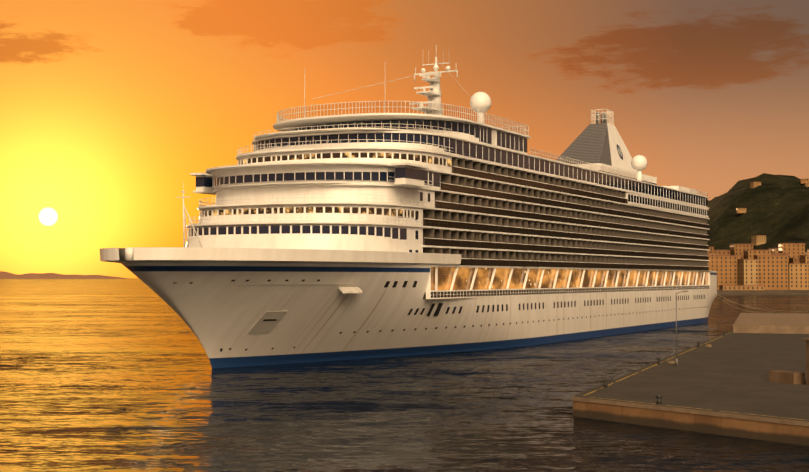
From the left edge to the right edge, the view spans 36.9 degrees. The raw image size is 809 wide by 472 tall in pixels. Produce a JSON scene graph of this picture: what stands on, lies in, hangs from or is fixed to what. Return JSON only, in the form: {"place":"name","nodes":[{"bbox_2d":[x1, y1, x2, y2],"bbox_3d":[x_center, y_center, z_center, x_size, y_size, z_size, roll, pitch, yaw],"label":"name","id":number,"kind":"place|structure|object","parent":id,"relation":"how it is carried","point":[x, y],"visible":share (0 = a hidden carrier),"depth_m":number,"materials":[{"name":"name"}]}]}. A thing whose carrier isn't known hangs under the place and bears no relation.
{"place":"outdoors","nodes":[
{"label":"outdoors","id":0,"kind":"place"},
{"bbox_2d":[38,207,57,225],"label":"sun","id":1,"kind":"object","parent":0,"point":[47,216],"visible":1,"depth_m":19183.35,"materials":[{"name":"white"}]},
{"bbox_2d":[0,271,129,278],"bbox_3d":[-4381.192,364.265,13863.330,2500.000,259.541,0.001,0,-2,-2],"label":"hills","id":2,"kind":"structure","parent":0,"point":[5,275],"depth_m":13870.17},
{"bbox_2d":[0,278,808,471],"bbox_3d":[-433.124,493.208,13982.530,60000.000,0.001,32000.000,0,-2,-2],"label":"sea","id":3,"kind":"structure","parent":0,"point":[109,375],"depth_m":117.26,"materials":[{"name":"liquid"}]},
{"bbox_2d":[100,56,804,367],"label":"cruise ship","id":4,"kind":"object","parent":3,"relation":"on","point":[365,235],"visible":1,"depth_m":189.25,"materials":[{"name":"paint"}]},
{"bbox_2d":[0,0,808,277],"label":"sky","id":5,"kind":"structure","parent":0,"point":[109,108],"materials":[{"name":"orange"}]},
{"bbox_2d":[572,330,808,445],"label":"quay","id":6,"kind":"structure","parent":0,"point":[757,396],"depth_m":109.95,"materials":[{"name":"grey concrete"}]},
{"bbox_2d":[583,332,804,419],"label":"quay markings","id":7,"kind":"object","parent":6,"relation":"on","point":[670,362],"visible":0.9,"depth_m":128.80,"materials":[{"name":"paint"}]},
{"bbox_2d":[602,291,808,403],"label":"dock fixtures","id":8,"kind":"object","parent":6,"relation":"on","point":[787,323],"visible":0.98,"depth_m":228.87,"materials":[{"name":"grey metal"}]},
{"bbox_2d":[707,173,808,251],"bbox_3d":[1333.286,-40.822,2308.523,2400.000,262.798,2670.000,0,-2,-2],"label":"hill","id":9,"kind":"structure","parent":0,"point":[777,209],"depth_m":1748.87,"materials":[{"name":"green plant"}]},
{"bbox_2d":[707,179,808,289],"bbox_3d":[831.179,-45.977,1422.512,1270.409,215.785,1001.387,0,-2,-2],"label":"town buildings","id":10,"kind":"structure","parent":9,"relation":"on","point":[783,266],"depth_m":933.52,"materials":[{"name":"paint"}]},
{"bbox_2d":[717,277,808,295],"bbox_3d":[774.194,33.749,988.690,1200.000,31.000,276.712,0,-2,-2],"label":"seawall","id":11,"kind":"object","parent":9,"relation":"on","point":[760,292],"depth_m":894.77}
]}

